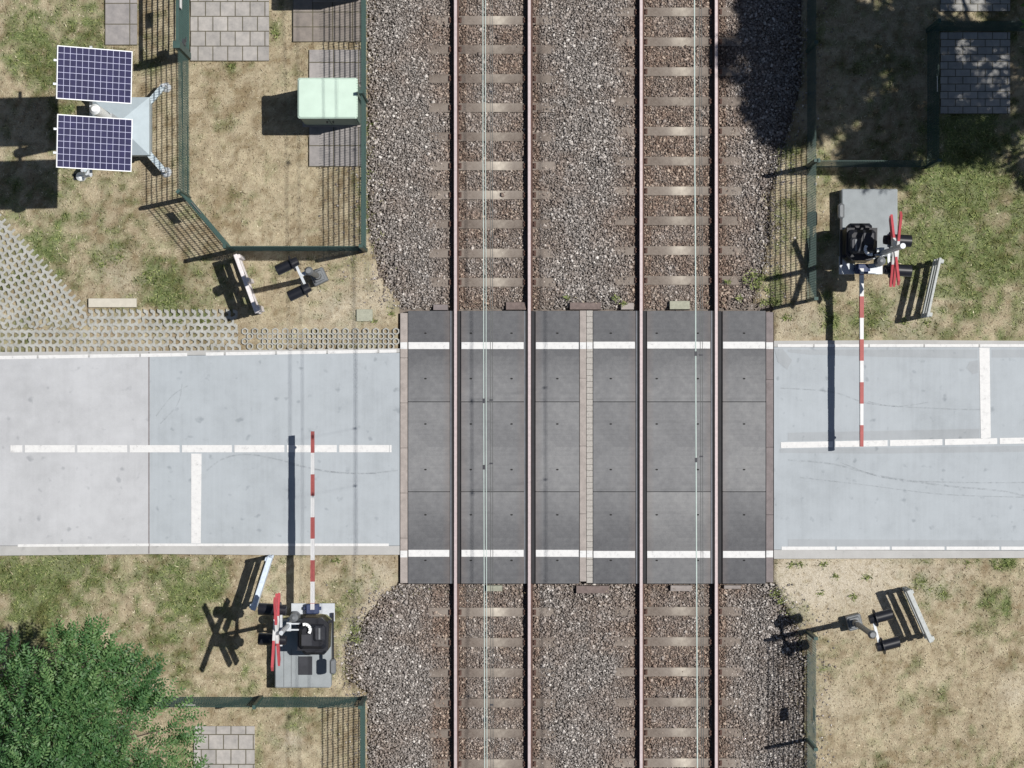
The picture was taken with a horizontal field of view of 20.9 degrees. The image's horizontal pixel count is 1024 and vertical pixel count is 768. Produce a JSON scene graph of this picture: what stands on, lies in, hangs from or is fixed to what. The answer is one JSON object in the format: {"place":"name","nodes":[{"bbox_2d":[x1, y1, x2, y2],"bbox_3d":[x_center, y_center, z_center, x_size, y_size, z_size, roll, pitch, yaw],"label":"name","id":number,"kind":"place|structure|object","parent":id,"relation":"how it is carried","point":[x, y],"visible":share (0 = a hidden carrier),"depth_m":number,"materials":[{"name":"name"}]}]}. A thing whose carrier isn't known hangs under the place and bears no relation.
{"place":"outdoors","nodes":[
{"label":"outdoors","id":0,"kind":"place"},
{"bbox_2d":[0,214,87,329],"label":"grass paver path","id":1,"kind":"structure","parent":0,"point":[31,287],"depth_m":56.03,"materials":[{"name":"concrete"}]},
{"bbox_2d":[0,356,147,545],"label":"road","id":2,"kind":"structure","parent":0,"point":[75,497],"depth_m":56.00,"materials":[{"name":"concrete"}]},
{"bbox_2d":[0,309,240,351],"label":"grass paver path","id":3,"kind":"structure","parent":0,"point":[129,337],"depth_m":56.03,"materials":[{"name":"concrete"}]},
{"bbox_2d":[105,0,136,44],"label":"paved path","id":4,"kind":"structure","parent":0,"point":[120,22],"depth_m":56.03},
{"bbox_2d":[0,546,399,555],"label":"curb","id":5,"kind":"structure","parent":0,"point":[253,550],"depth_m":56.01,"materials":[{"name":"concrete"}]},
{"bbox_2d":[0,348,399,357],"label":"curb","id":6,"kind":"structure","parent":0,"point":[190,352],"depth_m":56.01,"materials":[{"name":"concrete"}]},
{"bbox_2d":[194,726,254,767],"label":"paved path","id":7,"kind":"structure","parent":0,"point":[228,747],"depth_m":56.03,"materials":[{"name":"concrete"}]},
{"bbox_2d":[191,0,268,60],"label":"paved path","id":8,"kind":"structure","parent":0,"point":[229,30],"depth_m":56.03,"materials":[{"name":"concrete"}]},
{"bbox_2d":[150,353,399,545],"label":"road","id":9,"kind":"structure","parent":0,"point":[285,400],"depth_m":56.00,"materials":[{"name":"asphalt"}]},
{"bbox_2d":[148,352,149,553],"bbox_3d":[-7.319,1.387,55.998,0.021,0.001,4.065,0,90,0],"label":"road joint","id":10,"kind":"object","parent":9,"relation":"on","point":[149,454],"visible":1,"depth_m":56.00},
{"bbox_2d":[242,328,398,349],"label":"grass paver path","id":11,"kind":"structure","parent":0,"point":[332,339],"depth_m":56.03,"materials":[{"name":"concrete"}]},
{"bbox_2d":[293,0,360,41],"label":"paved path","id":12,"kind":"structure","parent":0,"point":[328,21],"depth_m":56.03,"materials":[{"name":"concrete"}]},
{"bbox_2d":[309,50,360,166],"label":"paved path","id":13,"kind":"structure","parent":0,"point":[334,146],"depth_m":56.03,"materials":[{"name":"concrete"}]},
{"bbox_2d":[298,78,360,126],"bbox_3d":[-3.613,-5.601,55.323,1.217,1.854,0.838,0,90,0],"label":"relay cabinet","id":14,"kind":"object","parent":13,"relation":"on","point":[329,102],"visible":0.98,"depth_m":54.40,"materials":[{"name":"metal"}]},
{"bbox_2d":[482,0,492,767],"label":"overhead wire","id":15,"kind":"object","parent":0,"point":[490,463],"visible":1,"depth_m":48.73,"materials":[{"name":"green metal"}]},
{"bbox_2d":[0,0,1023,767],"bbox_3d":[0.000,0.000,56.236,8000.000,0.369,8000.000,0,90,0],"label":"ground","id":16,"kind":"structure","parent":0,"point":[810,580],"depth_m":56.07,"materials":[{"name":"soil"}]},
{"bbox_2d":[0,613,212,767],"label":"leafy tree","id":17,"kind":"object","parent":16,"relation":"on","point":[63,741],"visible":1,"depth_m":52.02,"materials":[{"name":"green plant"}]},
{"bbox_2d":[53,45,171,180],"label":"solar tower","id":18,"kind":"structure","parent":16,"relation":"on","point":[112,131],"depth_m":51.92,"materials":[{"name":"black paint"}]},
{"bbox_2d":[88,298,136,307],"bbox_3d":[-8.056,-1.637,56.060,0.984,0.120,0.194,0,90,0],"label":"concrete slab","id":19,"kind":"object","parent":16,"relation":"on","point":[109,302],"depth_m":56.00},
{"bbox_2d":[233,254,264,313],"bbox_3d":[-5.250,-2.000,55.705,0.127,1.350,1.235,-20,90,0],"label":"slat railing","id":20,"kind":"object","parent":16,"relation":"on","point":[248,282],"visible":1,"depth_m":55.05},
{"bbox_2d":[146,695,366,767],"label":"fence","id":21,"kind":"object","parent":16,"relation":"on","point":[255,703],"visible":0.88,"depth_m":55.22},
{"bbox_2d":[249,555,273,610],"bbox_3d":[-4.994,3.961,55.740,0.135,1.280,1.101,18,90,0],"label":"slat railing","id":22,"kind":"object","parent":16,"relation":"on","point":[253,606],"visible":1,"depth_m":55.10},
{"bbox_2d":[175,0,367,252],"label":"fence","id":23,"kind":"object","parent":16,"relation":"on","point":[209,224],"visible":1,"depth_m":55.02,"materials":[{"name":"green metal"}]},
{"bbox_2d":[173,0,190,58],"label":"gate","id":24,"kind":"structure","parent":23,"relation":"attached to","point":[181,42],"depth_m":55.03,"materials":[{"name":"metal"}]},
{"bbox_2d":[258,431,335,687],"bbox_3d":[-4.219,3.513,54.556,1.444,3.648,5.150,0,90,0],"label":"crossing barrier","id":25,"kind":"object","parent":16,"relation":"on","point":[303,651],"visible":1,"depth_m":55.04,"materials":[{"name":"black paint"}]},
{"bbox_2d":[274,255,328,300],"bbox_3d":[-4.075,-2.073,54.695,0.716,3.370,0.890,-25,90,0],"label":"flashing signal","id":26,"kind":"object","parent":16,"relation":"on","point":[318,276],"visible":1,"depth_m":53.17,"materials":[{"name":"grey metal"}]},
{"bbox_2d":[356,309,372,321],"bbox_3d":[-2.976,-1.387,56.075,0.339,0.090,0.258,0,90,0],"label":"valve cover","id":27,"kind":"object","parent":16,"relation":"on","point":[365,315],"visible":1,"depth_m":56.03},
{"bbox_2d":[98,29,1015,643],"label":"weed tufts","id":28,"kind":"object","parent":16,"relation":"on","point":[784,317],"visible":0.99,"depth_m":56.05,"materials":[{"name":"green plant"}]},
{"bbox_2d":[369,0,804,767],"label":"trackbed","id":29,"kind":"structure","parent":16,"relation":"on","point":[547,300],"depth_m":56.23,"materials":[{"name":"gravel"}]},
{"bbox_2d":[400,313,407,582],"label":"edge beam","id":30,"kind":"structure","parent":29,"relation":"on","point":[403,447],"depth_m":56.00,"materials":[{"name":"paint"}]},
{"bbox_2d":[408,492,449,583],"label":"crossing plate","id":31,"kind":"object","parent":29,"relation":"on","point":[428,537],"visible":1,"depth_m":56.00,"materials":[{"name":"paint"}]},
{"bbox_2d":[408,311,449,401],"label":"crossing plate","id":32,"kind":"object","parent":29,"relation":"on","point":[428,356],"visible":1,"depth_m":56.00,"materials":[{"name":"paint"}]},
{"bbox_2d":[408,402,449,491],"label":"crossing plate","id":33,"kind":"object","parent":29,"relation":"on","point":[428,446],"visible":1,"depth_m":56.00,"materials":[{"name":"concrete"}]},
{"bbox_2d":[452,0,458,767],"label":"rail","id":34,"kind":"object","parent":29,"relation":"on","point":[455,309],"visible":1,"depth_m":55.99,"materials":[{"name":"metal"}]},
{"bbox_2d":[450,311,460,583],"bbox_3d":[-1.140,1.274,56.081,0.216,0.138,5.500,0,90,0],"label":"flangeway strip","id":35,"kind":"object","parent":34,"relation":"attached to","point":[452,447],"visible":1,"depth_m":56.03,"materials":[{"name":"rubber"}]},
{"bbox_2d":[461,492,523,583],"bbox_3d":[-0.391,3.101,56.076,1.273,0.158,1.847,0,90,0],"label":"crossing plate","id":36,"kind":"object","parent":29,"relation":"on","point":[507,537],"visible":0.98,"depth_m":56.00,"materials":[{"name":"paint"}]},
{"bbox_2d":[461,311,523,401],"bbox_3d":[-0.391,-0.560,56.076,1.273,0.158,1.831,0,90,0],"label":"crossing plate","id":37,"kind":"object","parent":29,"relation":"on","point":[508,356],"visible":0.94,"depth_m":56.00,"materials":[{"name":"paint"}]},
{"bbox_2d":[461,402,523,491],"bbox_3d":[-0.391,1.266,56.077,1.273,0.157,1.803,0,90,0],"label":"crossing plate","id":38,"kind":"object","parent":29,"relation":"on","point":[508,446],"visible":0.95,"depth_m":56.00,"materials":[{"name":"concrete"}]},
{"bbox_2d":[429,728,555,737],"bbox_3d":[-0.395,7.064,56.233,2.560,0.255,0.229,0,90,0],"label":"sleeper","id":39,"kind":"object","parent":29,"relation":"on","point":[493,733],"visible":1,"depth_m":56.17,"materials":[{"name":"concrete"}]},
{"bbox_2d":[429,103,555,112],"bbox_3d":[-0.395,-5.589,56.233,2.560,0.255,0.229,0,90,0],"label":"sleeper","id":40,"kind":"object","parent":29,"relation":"on","point":[497,107],"visible":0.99,"depth_m":56.17,"materials":[{"name":"concrete"}]},
{"bbox_2d":[429,74,555,82],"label":"sleeper","id":41,"kind":"object","parent":29,"relation":"on","point":[497,78],"visible":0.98,"depth_m":56.17,"materials":[{"name":"concrete"}]},
{"bbox_2d":[429,249,555,257],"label":"sleeper","id":42,"kind":"object","parent":29,"relation":"on","point":[498,253],"visible":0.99,"depth_m":56.17,"materials":[{"name":"concrete"}]},
{"bbox_2d":[429,161,555,170],"bbox_3d":[-0.395,-4.411,56.233,2.560,0.255,0.229,0,90,0],"label":"sleeper","id":43,"kind":"object","parent":29,"relation":"on","point":[497,165],"visible":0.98,"depth_m":56.17,"materials":[{"name":"concrete"}]},
{"bbox_2d":[429,132,555,141],"bbox_3d":[-0.395,-5.000,56.233,2.560,0.255,0.229,0,90,0],"label":"sleeper","id":44,"kind":"object","parent":29,"relation":"on","point":[497,136],"visible":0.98,"depth_m":56.17,"materials":[{"name":"concrete"}]},
{"bbox_2d":[429,278,555,286],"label":"sleeper","id":45,"kind":"object","parent":29,"relation":"on","point":[499,282],"visible":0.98,"depth_m":56.17,"materials":[{"name":"concrete"}]},
{"bbox_2d":[429,607,555,616],"bbox_3d":[-0.395,4.613,56.233,2.560,0.255,0.229,0,90,0],"label":"sleeper","id":46,"kind":"object","parent":29,"relation":"on","point":[495,612],"visible":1,"depth_m":56.17,"materials":[{"name":"concrete"}]},
{"bbox_2d":[429,45,555,53],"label":"sleeper","id":47,"kind":"object","parent":29,"relation":"on","point":[499,49],"visible":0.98,"depth_m":56.17,"materials":[{"name":"concrete"}]},
{"bbox_2d":[429,668,555,676],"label":"sleeper","id":48,"kind":"object","parent":29,"relation":"on","point":[495,672],"visible":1,"depth_m":56.17,"materials":[{"name":"concrete"}]},
{"bbox_2d":[429,638,555,646],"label":"sleeper","id":49,"kind":"object","parent":29,"relation":"on","point":[495,642],"visible":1,"depth_m":56.17,"materials":[{"name":"concrete"}]},
{"bbox_2d":[429,759,555,767],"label":"sleeper","id":50,"kind":"object","parent":29,"relation":"on","point":[495,763],"visible":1,"depth_m":56.17,"materials":[{"name":"concrete"}]},
{"bbox_2d":[429,698,555,706],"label":"sleeper","id":51,"kind":"object","parent":29,"relation":"on","point":[500,702],"visible":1,"depth_m":56.17,"materials":[{"name":"concrete"}]},
{"bbox_2d":[429,220,555,228],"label":"sleeper","id":52,"kind":"object","parent":29,"relation":"on","point":[498,224],"visible":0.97,"depth_m":56.17,"materials":[{"name":"concrete"}]},
{"bbox_2d":[429,16,555,24],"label":"sleeper","id":53,"kind":"object","parent":29,"relation":"on","point":[493,20],"visible":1,"depth_m":56.17,"materials":[{"name":"concrete"}]},
{"bbox_2d":[429,191,555,199],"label":"sleeper","id":54,"kind":"object","parent":29,"relation":"on","point":[478,195],"visible":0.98,"depth_m":56.17,"materials":[{"name":"concrete"}]},
{"bbox_2d":[506,302,525,309],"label":"ramp block","id":55,"kind":"structure","parent":29,"relation":"on","point":[515,305],"depth_m":56.09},
{"bbox_2d":[526,0,532,767],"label":"rail","id":56,"kind":"object","parent":29,"relation":"on","point":[529,309],"visible":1,"depth_m":55.99,"materials":[{"name":"metal"}]},
{"bbox_2d":[524,311,534,583],"bbox_3d":[0.348,1.274,56.081,0.216,0.138,5.500,0,90,0],"label":"flangeway strip","id":57,"kind":"object","parent":56,"relation":"attached to","point":[532,446],"visible":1,"depth_m":56.03,"materials":[{"name":"rubber"}]},
{"bbox_2d":[535,492,578,583],"bbox_3d":[0.914,3.101,56.076,0.882,0.158,1.847,0,90,0],"label":"crossing plate","id":58,"kind":"object","parent":29,"relation":"on","point":[556,537],"visible":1,"depth_m":56.00,"materials":[{"name":"paint"}]},
{"bbox_2d":[535,311,578,401],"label":"crossing plate","id":59,"kind":"object","parent":29,"relation":"on","point":[556,356],"visible":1,"depth_m":56.00,"materials":[{"name":"paint"}]},
{"bbox_2d":[535,402,578,491],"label":"crossing plate","id":60,"kind":"object","parent":29,"relation":"on","point":[556,446],"visible":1,"depth_m":56.00,"materials":[{"name":"concrete"}]},
{"bbox_2d":[314,0,836,767],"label":"ballast gravel","id":61,"kind":"structure","parent":29,"relation":"on","point":[760,66],"depth_m":56.17,"materials":[{"name":"gravel"}]},
{"bbox_2d":[579,311,585,580],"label":"beam","id":62,"kind":"structure","parent":29,"relation":"on","point":[582,446],"depth_m":56.00,"materials":[{"name":"paint"}]},
{"bbox_2d":[569,302,600,309],"bbox_3d":[1.484,-1.574,56.130,0.645,0.140,0.158,0,90,0],"label":"timber end","id":63,"kind":"object","parent":29,"relation":"on","point":[585,305],"visible":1,"depth_m":56.06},
{"bbox_2d":[586,311,592,582],"bbox_3d":[1.565,1.266,56.123,0.123,0.254,5.496,0,90,0],"label":"brick strip","id":64,"kind":"object","parent":29,"relation":"on","point":[589,451],"visible":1,"depth_m":56.00,"materials":[{"name":"brick"}]},
{"bbox_2d":[576,585,608,592],"bbox_3d":[1.629,4.149,56.123,0.677,0.155,0.169,0,90,0],"label":"timber end","id":65,"kind":"object","parent":29,"relation":"on","point":[592,588],"visible":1,"depth_m":56.05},
{"bbox_2d":[593,492,634,583],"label":"crossing plate","id":66,"kind":"object","parent":29,"relation":"on","point":[613,537],"visible":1,"depth_m":56.00,"materials":[{"name":"paint"}]},
{"bbox_2d":[593,311,634,401],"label":"crossing plate","id":67,"kind":"object","parent":29,"relation":"on","point":[613,356],"visible":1,"depth_m":56.00,"materials":[{"name":"paint"}]},
{"bbox_2d":[593,402,634,491],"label":"crossing plate","id":68,"kind":"object","parent":29,"relation":"on","point":[613,446],"visible":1,"depth_m":56.00,"materials":[{"name":"concrete"}]},
{"bbox_2d":[637,0,643,767],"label":"rail","id":69,"kind":"object","parent":29,"relation":"on","point":[640,309],"visible":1,"depth_m":55.99,"materials":[{"name":"metal"}]},
{"bbox_2d":[635,311,645,583],"bbox_3d":[2.603,1.274,56.081,0.216,0.138,5.500,0,90,0],"label":"flangeway strip","id":70,"kind":"object","parent":69,"relation":"attached to","point":[637,447],"visible":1,"depth_m":56.03,"materials":[{"name":"rubber"}]},
{"bbox_2d":[646,492,710,583],"bbox_3d":[3.361,3.101,56.076,1.287,0.158,1.847,0,90,0],"label":"crossing plate","id":71,"kind":"object","parent":29,"relation":"on","point":[670,537],"visible":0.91,"depth_m":56.00,"materials":[{"name":"paint"}]},
{"bbox_2d":[646,311,710,401],"bbox_3d":[3.361,-0.560,56.076,1.287,0.158,1.831,0,90,0],"label":"crossing plate","id":72,"kind":"object","parent":29,"relation":"on","point":[670,356],"visible":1,"depth_m":56.00,"materials":[{"name":"paint"}]},
{"bbox_2d":[646,402,710,491],"bbox_3d":[3.361,1.266,56.077,1.287,0.157,1.803,0,90,0],"label":"crossing plate","id":73,"kind":"object","parent":29,"relation":"on","point":[670,446],"visible":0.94,"depth_m":56.00,"materials":[{"name":"concrete"}]},
{"bbox_2d":[615,216,741,225],"bbox_3d":[3.363,-3.302,56.233,2.560,0.255,0.229,0,90,0],"label":"sleeper","id":74,"kind":"object","parent":29,"relation":"on","point":[673,220],"visible":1,"depth_m":56.17,"materials":[{"name":"concrete"}]},
{"bbox_2d":[615,606,741,615],"bbox_3d":[3.363,4.597,56.233,2.560,0.255,0.229,0,90,0],"label":"sleeper","id":75,"kind":"object","parent":29,"relation":"on","point":[674,611],"visible":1,"depth_m":56.17,"materials":[{"name":"concrete"}]},
{"bbox_2d":[615,97,741,105],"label":"sleeper","id":76,"kind":"object","parent":29,"relation":"on","point":[669,101],"visible":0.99,"depth_m":56.17,"materials":[{"name":"concrete"}]},
{"bbox_2d":[615,697,741,706],"bbox_3d":[3.363,6.436,56.233,2.560,0.255,0.229,0,90,0],"label":"sleeper","id":77,"kind":"object","parent":29,"relation":"on","point":[670,702],"visible":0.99,"depth_m":56.17,"materials":[{"name":"concrete"}]},
{"bbox_2d":[615,637,741,645],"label":"sleeper","id":78,"kind":"object","parent":29,"relation":"on","point":[673,641],"visible":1,"depth_m":56.17,"materials":[{"name":"concrete"}]},
{"bbox_2d":[615,37,741,46],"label":"sleeper","id":79,"kind":"object","parent":29,"relation":"on","point":[671,41],"visible":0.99,"depth_m":56.17,"materials":[{"name":"concrete"}]},
{"bbox_2d":[615,276,741,284],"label":"sleeper","id":80,"kind":"object","parent":29,"relation":"on","point":[674,280],"visible":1,"depth_m":56.17,"materials":[{"name":"concrete"}]},
{"bbox_2d":[615,246,741,254],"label":"sleeper","id":81,"kind":"object","parent":29,"relation":"on","point":[675,250],"visible":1,"depth_m":56.17,"materials":[{"name":"concrete"}]},
{"bbox_2d":[615,186,741,195],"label":"sleeper","id":82,"kind":"object","parent":29,"relation":"on","point":[672,190],"visible":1,"depth_m":56.17,"materials":[{"name":"concrete"}]},
{"bbox_2d":[615,758,741,766],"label":"sleeper","id":83,"kind":"object","parent":29,"relation":"on","point":[672,762],"visible":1,"depth_m":56.17,"materials":[{"name":"concrete"}]},
{"bbox_2d":[615,67,741,76],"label":"sleeper","id":84,"kind":"object","parent":29,"relation":"on","point":[672,71],"visible":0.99,"depth_m":56.17,"materials":[{"name":"concrete"}]},
{"bbox_2d":[615,127,741,135],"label":"sleeper","id":85,"kind":"object","parent":29,"relation":"on","point":[673,131],"visible":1,"depth_m":56.17,"materials":[{"name":"concrete"}]},
{"bbox_2d":[615,667,741,675],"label":"sleeper","id":86,"kind":"object","parent":29,"relation":"on","point":[660,671],"visible":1,"depth_m":56.17,"materials":[{"name":"concrete"}]},
{"bbox_2d":[615,728,741,736],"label":"sleeper","id":87,"kind":"object","parent":29,"relation":"on","point":[673,732],"visible":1,"depth_m":56.17,"materials":[{"name":"concrete"}]},
{"bbox_2d":[615,157,741,165],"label":"sleeper","id":88,"kind":"object","parent":29,"relation":"on","point":[673,161],"visible":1,"depth_m":56.17,"materials":[{"name":"concrete"}]},
{"bbox_2d":[615,8,741,16],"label":"sleeper","id":89,"kind":"object","parent":29,"relation":"on","point":[669,12],"visible":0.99,"depth_m":56.17,"materials":[{"name":"concrete"}]},
{"bbox_2d":[669,301,689,309],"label":"ramp block","id":90,"kind":"structure","parent":29,"relation":"on","point":[679,305],"depth_m":56.07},
{"bbox_2d":[712,0,718,767],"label":"rail","id":91,"kind":"object","parent":29,"relation":"on","point":[715,309],"visible":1,"depth_m":55.99,"materials":[{"name":"metal"}]},
{"bbox_2d":[710,311,720,583],"bbox_3d":[4.118,1.274,56.081,0.216,0.138,5.500,0,90,0],"label":"flangeway strip","id":92,"kind":"object","parent":91,"relation":"attached to","point":[712,446],"visible":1,"depth_m":56.03,"materials":[{"name":"rubber"}]},
{"bbox_2d":[722,492,765,583],"bbox_3d":[4.679,3.101,56.076,0.868,0.158,1.847,0,90,0],"label":"crossing plate","id":93,"kind":"object","parent":29,"relation":"on","point":[743,537],"visible":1,"depth_m":56.00,"materials":[{"name":"paint"}]},
{"bbox_2d":[722,311,765,401],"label":"crossing plate","id":94,"kind":"object","parent":29,"relation":"on","point":[743,356],"visible":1,"depth_m":56.00,"materials":[{"name":"paint"}]},
{"bbox_2d":[722,402,765,491],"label":"crossing plate","id":95,"kind":"object","parent":29,"relation":"on","point":[743,446],"visible":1,"depth_m":56.00,"materials":[{"name":"concrete"}]},
{"bbox_2d":[765,312,772,581],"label":"edge beam","id":96,"kind":"structure","parent":29,"relation":"on","point":[769,446],"depth_m":56.00,"materials":[{"name":"paint"}]},
{"bbox_2d":[805,630,817,767],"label":"fence","id":97,"kind":"object","parent":16,"relation":"on","point":[812,747],"visible":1,"depth_m":55.42,"materials":[{"name":"green metal"}]},
{"bbox_2d":[806,0,817,301],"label":"fence","id":98,"kind":"object","parent":16,"relation":"on","point":[812,43],"visible":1,"depth_m":55.42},
{"bbox_2d":[844,608,900,654],"bbox_3d":[7.050,4.748,54.695,0.636,3.370,0.890,-15,90,0],"label":"flashing signal","id":99,"kind":"object","parent":16,"relation":"on","point":[853,621],"visible":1,"depth_m":53.18,"materials":[{"name":"grey metal"}]},
{"bbox_2d":[837,189,911,446],"bbox_3d":[7.125,-1.336,54.130,1.304,4.500,5.150,0,90,0],"label":"crossing barrier","id":100,"kind":"object","parent":16,"relation":"on","point":[867,218],"visible":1,"depth_m":54.99,"materials":[{"name":"black paint"}]},
{"bbox_2d":[902,586,934,642],"bbox_3d":[8.117,4.600,55.740,0.130,1.280,1.129,-24,90,0],"label":"slat railing","id":101,"kind":"object","parent":16,"relation":"on","point":[916,611],"visible":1,"depth_m":55.10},
{"bbox_2d":[814,18,1023,167],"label":"fence","id":102,"kind":"object","parent":16,"relation":"on","point":[934,27],"visible":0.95,"depth_m":55.22,"materials":[{"name":"metal"}]},
{"bbox_2d":[921,258,943,317],"bbox_3d":[8.405,-1.913,55.740,0.110,1.280,1.201,12,90,0],"label":"slat railing","id":103,"kind":"object","parent":16,"relation":"on","point":[931,286],"visible":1,"depth_m":55.45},
{"bbox_2d":[694,0,703,767],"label":"overhead wire","id":104,"kind":"object","parent":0,"point":[695,355],"visible":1,"depth_m":50.65,"materials":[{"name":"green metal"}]},
{"bbox_2d":[773,347,1023,549],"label":"road","id":105,"kind":"structure","parent":0,"point":[929,496],"depth_m":56.00,"materials":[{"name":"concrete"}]},
{"bbox_2d":[0,344,1023,549],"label":"road marking","id":106,"kind":"object","parent":105,"relation":"on","point":[985,413],"visible":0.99,"depth_m":56.00,"materials":[{"name":"paint"}]},
{"bbox_2d":[773,549,1023,558],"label":"curb","id":107,"kind":"structure","parent":0,"point":[819,554],"depth_m":56.01,"materials":[{"name":"concrete"}]},
{"bbox_2d":[773,340,1023,346],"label":"curb","id":108,"kind":"structure","parent":0,"point":[869,342],"depth_m":56.01,"materials":[{"name":"paint"}]},
{"bbox_2d":[940,32,1009,113],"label":"paved path","id":109,"kind":"structure","parent":0,"point":[974,72],"depth_m":56.03,"materials":[{"name":"stone"}]},
{"bbox_2d":[940,0,1009,11],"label":"paved path","id":110,"kind":"structure","parent":0,"point":[974,5],"depth_m":56.03,"materials":[{"name":"stone"}]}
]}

